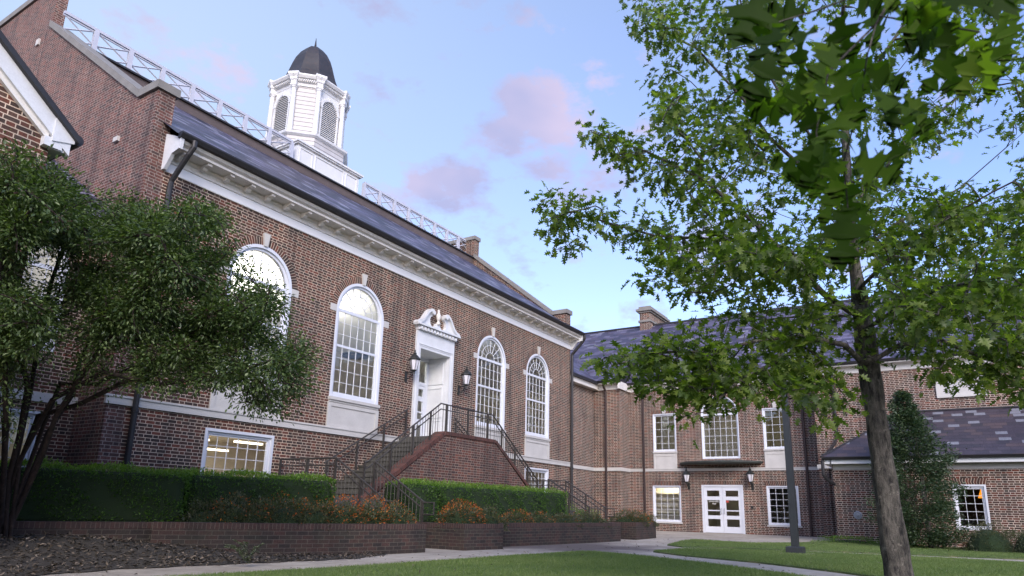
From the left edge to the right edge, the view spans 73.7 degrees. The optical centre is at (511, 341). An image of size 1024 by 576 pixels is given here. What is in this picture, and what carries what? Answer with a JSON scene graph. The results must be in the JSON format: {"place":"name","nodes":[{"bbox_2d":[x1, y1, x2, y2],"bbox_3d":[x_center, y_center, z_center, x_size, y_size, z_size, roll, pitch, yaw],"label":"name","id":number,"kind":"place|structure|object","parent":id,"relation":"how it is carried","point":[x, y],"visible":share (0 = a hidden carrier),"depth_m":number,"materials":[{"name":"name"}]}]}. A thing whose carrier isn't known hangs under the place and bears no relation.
{"place":"outdoors","nodes":[
{"label":"outdoors","id":0,"kind":"place"},
{"bbox_2d":[0,160,111,468],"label":"link building","id":1,"kind":"structure","parent":0,"point":[59,444],"depth_m":14.52,"materials":[{"name":"brick"}]},
{"bbox_2d":[0,408,40,466],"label":"window","id":2,"kind":"structure","parent":1,"relation":"in","point":[31,414],"depth_m":13.97,"materials":[{"name":"white glass"}]},
{"bbox_2d":[22,248,68,351],"bbox_3d":[-10.261,-1.276,14.110,0.145,2.725,1.850,-7,-16,31],"label":"window","id":3,"kind":"structure","parent":1,"relation":"in","point":[36,264],"depth_m":14.59,"materials":[{"name":"white glass"}]},
{"bbox_2d":[0,0,597,515],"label":"brick hall","id":4,"kind":"structure","parent":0,"point":[388,292],"depth_m":21.14,"materials":[{"name":"red brick"}]},
{"bbox_2d":[200,427,274,477],"bbox_3d":[-6.701,2.853,16.633,0.150,1.280,1.960,-7,-16,31],"label":"window","id":5,"kind":"structure","parent":4,"relation":"in","point":[269,439],"depth_m":16.75,"materials":[{"name":"white wood"}]},
{"bbox_2d":[209,233,298,418],"bbox_3d":[-6.563,-0.499,17.481,0.220,4.780,2.460,-7,-16,31],"label":"window","id":6,"kind":"structure","parent":4,"relation":"in","point":[263,244],"depth_m":17.89,"materials":[{"name":"white wood"}]},
{"bbox_2d":[325,274,388,432],"bbox_3d":[-4.626,0.280,20.463,0.220,4.780,2.460,-7,-16,31],"label":"window","id":7,"kind":"structure","parent":4,"relation":"in","point":[345,411],"depth_m":20.40,"materials":[{"name":"white wood"}]},
{"bbox_2d":[404,350,420,381],"bbox_3d":[-3.223,0.774,22.063,0.530,1.050,0.366,-1,-14,8],"label":"wall lantern","id":8,"kind":"object","parent":4,"relation":"attached to","point":[414,359],"depth_m":22.00,"materials":[{"name":"metal"}]},
{"bbox_2d":[457,366,471,394],"bbox_3d":[-1.696,1.389,24.414,0.530,1.050,0.366,-1,-14,8],"label":"wall lantern","id":9,"kind":"object","parent":4,"relation":"attached to","point":[466,374],"depth_m":24.37,"materials":[{"name":"metal"}]},
{"bbox_2d":[473,327,508,450],"bbox_3d":[-0.827,1.809,26.311,0.220,4.780,2.460,-7,-16,31],"label":"window","id":10,"kind":"structure","parent":4,"relation":"in","point":[490,335],"depth_m":26.55,"materials":[{"name":"white wood"}]},
{"bbox_2d":[525,467,548,491],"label":"window","id":11,"kind":"structure","parent":4,"relation":"in","point":[546,472],"depth_m":28.98,"materials":[{"name":"white wood"}]},
{"bbox_2d":[523,346,551,458],"bbox_3d":[1.078,2.576,29.244,0.220,4.780,2.460,-7,-16,31],"label":"window","id":12,"kind":"structure","parent":4,"relation":"in","point":[535,445],"depth_m":29.24,"materials":[{"name":"white wood"}]},
{"bbox_2d":[0,0,1023,332],"label":"sky","id":13,"kind":"structure","parent":0,"point":[459,109],"materials":[{"name":"blue"}]},
{"bbox_2d":[37,531,1023,575],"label":"paving","id":14,"kind":"structure","parent":0,"point":[647,547],"depth_m":14.04,"materials":[{"name":"concrete"}]},
{"bbox_2d":[406,521,503,550],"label":"planter wall","id":15,"kind":"structure","parent":14,"relation":"on","point":[465,537],"depth_m":15.98,"materials":[{"name":"brick"}]},
{"label":"planting soil","id":16,"kind":"structure","parent":15,"relation":"in","visible":0},
{"bbox_2d":[383,477,439,522],"bbox_3d":[-2.629,4.183,17.772,1.370,1.310,1.338,-7,-16,31],"label":"hedge","id":17,"kind":"object","parent":16,"relation":"on","point":[427,492],"visible":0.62,"depth_m":17.50,"materials":[{"name":"green plant"}]},
{"bbox_2d":[435,503,462,522],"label":"shrub","id":18,"kind":"object","parent":16,"relation":"on","point":[438,519],"visible":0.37,"depth_m":16.45,"materials":[{"name":"green plant"}]},
{"bbox_2d":[434,498,486,530],"bbox_3d":[-1.225,4.196,16.521,1.214,0.822,1.442,-7,-16,31],"label":"shrub","id":19,"kind":"object","parent":16,"relation":"on","point":[459,517],"visible":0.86,"depth_m":16.30,"materials":[{"name":"green plant"}]},
{"bbox_2d":[473,504,510,531],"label":"shrub","id":20,"kind":"object","parent":16,"relation":"on","point":[491,519],"visible":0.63,"depth_m":16.83,"materials":[{"name":"green plant"}]},
{"bbox_2d":[499,522,620,546],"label":"planter wall","id":21,"kind":"structure","parent":14,"relation":"on","point":[525,534],"depth_m":19.53,"materials":[{"name":"brick"}]},
{"bbox_2d":[117,539,1007,575],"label":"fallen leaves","id":22,"kind":"object","parent":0,"point":[634,553],"visible":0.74,"depth_m":14.02,"materials":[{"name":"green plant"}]},
{"bbox_2d":[653,548,1021,575],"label":"lawn","id":23,"kind":"structure","parent":0,"point":[809,568],"depth_m":13.75,"materials":[{"name":"green plant"}]},
{"bbox_2d":[524,0,1023,575],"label":"oak tree","id":24,"kind":"object","parent":23,"relation":"on","point":[928,304],"visible":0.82,"depth_m":8.19,"materials":[{"name":"green plant"}]},
{"bbox_2d":[781,331,810,554],"bbox_3d":[7.202,2.604,17.833,0.800,5.790,0.900,-7,-16,31],"label":"lamp post","id":25,"kind":"object","parent":23,"relation":"on","point":[795,547],"visible":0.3,"depth_m":17.49,"materials":[{"name":"metal"}]},
{"bbox_2d":[667,540,1023,559],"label":"lawn","id":26,"kind":"structure","parent":0,"point":[992,557],"depth_m":19.08,"materials":[{"name":"green plant"}]},
{"bbox_2d":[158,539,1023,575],"bbox_3d":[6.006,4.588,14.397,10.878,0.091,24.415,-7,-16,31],"label":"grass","id":27,"kind":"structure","parent":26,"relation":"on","point":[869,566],"depth_m":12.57,"materials":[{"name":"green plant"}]},
{"bbox_2d":[810,535,877,543],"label":"shrub","id":28,"kind":"object","parent":26,"relation":"on","point":[852,541],"visible":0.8,"depth_m":24.37,"materials":[{"name":"green plant"}]},
{"bbox_2d":[870,538,927,546],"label":"shrub","id":29,"kind":"object","parent":26,"relation":"on","point":[909,543],"visible":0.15,"depth_m":23.09,"materials":[{"name":"green plant"}]},
{"bbox_2d":[862,388,973,548],"bbox_3d":[13.347,4.301,22.860,3.344,5.434,3.070,-7,-16,31],"label":"conifer","id":30,"kind":"object","parent":26,"relation":"on","point":[902,416],"visible":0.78,"depth_m":22.26,"materials":[{"name":"green plant"}]},
{"bbox_2d":[955,516,1023,552],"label":"shrub","id":31,"kind":"object","parent":26,"relation":"on","point":[985,539],"visible":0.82,"depth_m":20.71,"materials":[{"name":"green plant"}]},
{"bbox_2d":[1001,518,1023,552],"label":"shrub","id":32,"kind":"object","parent":26,"relation":"on","point":[1019,548],"visible":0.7,"depth_m":20.46,"materials":[{"name":"green plant"}]},
{"bbox_2d":[719,0,1023,276],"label":"oak branch","id":33,"kind":"object","parent":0,"point":[818,168],"visible":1,"depth_m":1.51,"materials":[{"name":"green plant"}]},
{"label":"ground","id":34,"kind":"structure","parent":0,"visible":0},
{"bbox_2d":[0,30,83,381],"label":"gabled wing","id":35,"kind":"structure","parent":34,"relation":"on","point":[29,108],"depth_m":9.61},
{"bbox_2d":[13,521,152,541],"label":"planter wall","id":36,"kind":"structure","parent":34,"relation":"on","point":[138,531],"depth_m":11.23,"materials":[{"name":"brick"}]},
{"bbox_2d":[0,531,387,575],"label":"mulch bed","id":37,"kind":"object","parent":34,"relation":"on","point":[59,540],"visible":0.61,"depth_m":10.14,"materials":[{"name":"brown plant"}]},
{"bbox_2d":[0,129,329,538],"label":"crape myrtle","id":38,"kind":"object","parent":37,"relation":"on","point":[49,212],"visible":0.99,"depth_m":9.24,"materials":[{"name":"green plant"}]},
{"bbox_2d":[224,539,263,562],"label":"fern","id":39,"kind":"object","parent":37,"relation":"on","point":[241,554],"visible":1,"depth_m":10.25,"materials":[{"name":"green plant"}]},
{"bbox_2d":[150,522,426,554],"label":"planter wall","id":40,"kind":"structure","parent":34,"relation":"on","point":[294,538],"depth_m":12.68,"materials":[{"name":"brick"}]},
{"bbox_2d":[278,403,614,523],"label":"brick staircase","id":41,"kind":"structure","parent":34,"relation":"on","point":[447,456],"depth_m":20.46,"materials":[{"name":"brick"}]},
{"bbox_2d":[608,520,655,539],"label":"planter wall","id":42,"kind":"structure","parent":34,"relation":"on","point":[634,531],"depth_m":24.20,"materials":[{"name":"brick"}]},
{"bbox_2d":[570,278,1023,538],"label":"courtyard building","id":43,"kind":"structure","parent":34,"relation":"on","point":[644,457],"depth_m":32.94,"materials":[{"name":"brick"}]},
{"bbox_2d":[651,409,676,468],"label":"window","id":44,"kind":"structure","parent":43,"relation":"in","point":[664,458],"depth_m":33.98,"materials":[{"name":"white wood"}]},
{"bbox_2d":[651,481,682,523],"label":"window","id":45,"kind":"structure","parent":43,"relation":"in","point":[658,484],"depth_m":33.38,"materials":[{"name":"white glass"}]},
{"bbox_2d":[682,468,689,489],"bbox_3d":[8.371,6.585,32.786,0.366,1.050,0.530,-1,-14,8],"label":"wall lantern","id":46,"kind":"object","parent":43,"relation":"attached to","point":[686,474],"depth_m":32.66,"materials":[{"name":"metal"}]},
{"bbox_2d":[697,394,741,458],"bbox_3d":[9.987,3.977,32.808,2.180,3.300,0.180,-7,-16,31],"label":"window","id":47,"kind":"structure","parent":43,"relation":"in","point":[702,424],"depth_m":32.72,"materials":[{"name":"white wood"}]},
{"bbox_2d":[701,485,745,533],"bbox_3d":[9.849,7.826,31.866,1.940,2.190,0.161,-7,-16,31],"label":"double door","id":48,"kind":"structure","parent":43,"relation":"in","point":[722,489],"depth_m":31.88,"materials":[{"name":"white wood"}]},
{"bbox_2d":[746,467,754,489],"bbox_3d":[10.893,6.264,31.231,0.366,1.050,0.530,-1,-14,8],"label":"wall lantern","id":49,"kind":"object","parent":43,"relation":"attached to","point":[750,473],"depth_m":31.12,"materials":[{"name":"metal"}]},
{"bbox_2d":[761,402,785,467],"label":"window","id":50,"kind":"structure","parent":43,"relation":"in","point":[774,456],"depth_m":31.24,"materials":[{"name":"white wood"}]},
{"bbox_2d":[764,481,801,527],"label":"window","id":51,"kind":"structure","parent":43,"relation":"in","point":[775,485],"depth_m":30.68,"materials":[{"name":"white glass"}]},
{"bbox_2d":[820,406,1023,547],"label":"annex","id":52,"kind":"object","parent":34,"relation":"on","point":[988,467],"visible":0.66,"depth_m":24.52,"materials":[{"name":"brick"}]},
{"bbox_2d":[948,478,990,529],"bbox_3d":[15.627,5.548,23.261,1.150,1.720,0.145,-7,-16,31],"label":"window","id":53,"kind":"structure","parent":52,"relation":"in","point":[968,481],"depth_m":23.24,"materials":[{"name":"white glass"}]},
{"label":"planting soil","id":54,"kind":"structure","parent":0,"visible":0},
{"bbox_2d":[0,456,193,521],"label":"hedge","id":55,"kind":"object","parent":54,"relation":"on","point":[74,493],"visible":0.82,"depth_m":11.84,"materials":[{"name":"green plant"}]},
{"bbox_2d":[176,496,227,521],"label":"shrub","id":56,"kind":"object","parent":54,"relation":"on","point":[198,517],"visible":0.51,"depth_m":12.69,"materials":[{"name":"green plant"}]},
{"bbox_2d":[206,490,261,522],"bbox_3d":[-5.266,3.219,12.919,0.960,0.814,1.164,-7,-16,31],"label":"shrub","id":57,"kind":"object","parent":54,"relation":"on","point":[228,514],"visible":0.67,"depth_m":12.76,"materials":[{"name":"green plant"}]},
{"bbox_2d":[228,495,282,522],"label":"shrub","id":58,"kind":"object","parent":54,"relation":"on","point":[256,517],"visible":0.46,"depth_m":12.89,"materials":[{"name":"green plant"}]},
{"bbox_2d":[177,466,337,520],"bbox_3d":[-5.280,3.254,14.183,3.335,1.257,1.160,13,-18,-39],"label":"hedge","id":59,"kind":"object","parent":54,"relation":"on","point":[207,485],"visible":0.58,"depth_m":13.83,"materials":[{"name":"green plant"}]},
{"bbox_2d":[253,491,313,524],"bbox_3d":[-4.380,3.296,13.191,1.311,0.820,1.194,7,-15,-23],"label":"shrub","id":60,"kind":"object","parent":54,"relation":"on","point":[286,514],"visible":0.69,"depth_m":13.02,"materials":[{"name":"green plant"}]},
{"bbox_2d":[289,496,341,530],"bbox_3d":[-3.920,3.421,13.497,1.199,0.743,1.302,-3,-15,19],"label":"shrub","id":61,"kind":"object","parent":54,"relation":"on","point":[316,515],"visible":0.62,"depth_m":13.32,"materials":[{"name":"green plant"}]},
{"bbox_2d":[319,494,369,531],"bbox_3d":[-3.478,3.514,13.928,1.241,0.815,1.463,-7,-16,31],"label":"shrub","id":62,"kind":"object","parent":54,"relation":"on","point":[341,517],"visible":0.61,"depth_m":13.72,"materials":[{"name":"green plant"}]},
{"bbox_2d":[344,501,386,523],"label":"shrub","id":63,"kind":"object","parent":54,"relation":"on","point":[358,518],"visible":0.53,"depth_m":13.93,"materials":[{"name":"green plant"}]},
{"bbox_2d":[360,490,395,523],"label":"shrub","id":64,"kind":"object","parent":54,"relation":"on","point":[376,509],"visible":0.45,"depth_m":14.34,"materials":[{"name":"green plant"}]},
{"bbox_2d":[377,499,416,523],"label":"shrub","id":65,"kind":"object","parent":54,"relation":"on","point":[399,518],"visible":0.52,"depth_m":14.61,"materials":[{"name":"green plant"}]},
{"label":"planting soil","id":66,"kind":"structure","parent":0,"visible":0},
{"bbox_2d":[424,479,568,521],"bbox_3d":[-0.401,4.973,20.820,1.410,1.317,6.821,-8,-17,35],"label":"hedge","id":67,"kind":"object","parent":66,"relation":"on","point":[532,500],"visible":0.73,"depth_m":20.29,"materials":[{"name":"green plant"}]},
{"bbox_2d":[500,508,535,522],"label":"shrub","id":68,"kind":"object","parent":66,"relation":"on","point":[517,518],"visible":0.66,"depth_m":18.93,"materials":[{"name":"green plant"}]},
{"bbox_2d":[523,509,557,522],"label":"shrub","id":69,"kind":"object","parent":66,"relation":"on","point":[541,519],"visible":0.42,"depth_m":19.75,"materials":[{"name":"green plant"}]},
{"bbox_2d":[547,512,584,526],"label":"shrub","id":70,"kind":"object","parent":66,"relation":"on","point":[566,518],"visible":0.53,"depth_m":20.65,"materials":[{"name":"green plant"}]},
{"bbox_2d":[571,510,612,528],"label":"shrub","id":71,"kind":"object","parent":66,"relation":"on","point":[588,519],"visible":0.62,"depth_m":21.77,"materials":[{"name":"green plant"}]},
{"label":"planting soil","id":72,"kind":"structure","parent":0,"visible":0},
{"bbox_2d":[567,501,583,514],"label":"shrub","id":73,"kind":"object","parent":72,"relation":"on","point":[576,510],"visible":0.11,"depth_m":28.34,"materials":[{"name":"green plant"}]},
{"bbox_2d":[576,508,601,518],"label":"shrub","id":74,"kind":"object","parent":72,"relation":"on","point":[590,513],"visible":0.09,"depth_m":30.55,"materials":[{"name":"green plant"}]},
{"bbox_2d":[608,508,640,521],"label":"shrub","id":75,"kind":"object","parent":72,"relation":"on","point":[623,518],"visible":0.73,"depth_m":24.79,"materials":[{"name":"green plant"}]},
{"bbox_2d":[626,509,651,526],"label":"shrub","id":76,"kind":"object","parent":72,"relation":"on","point":[643,519],"visible":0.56,"depth_m":25.01,"materials":[{"name":"green plant"}]},
{"bbox_2d":[637,511,659,526],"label":"shrub","id":77,"kind":"object","parent":72,"relation":"on","point":[652,517],"visible":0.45,"depth_m":26.16,"materials":[{"name":"green plant"}]}
]}

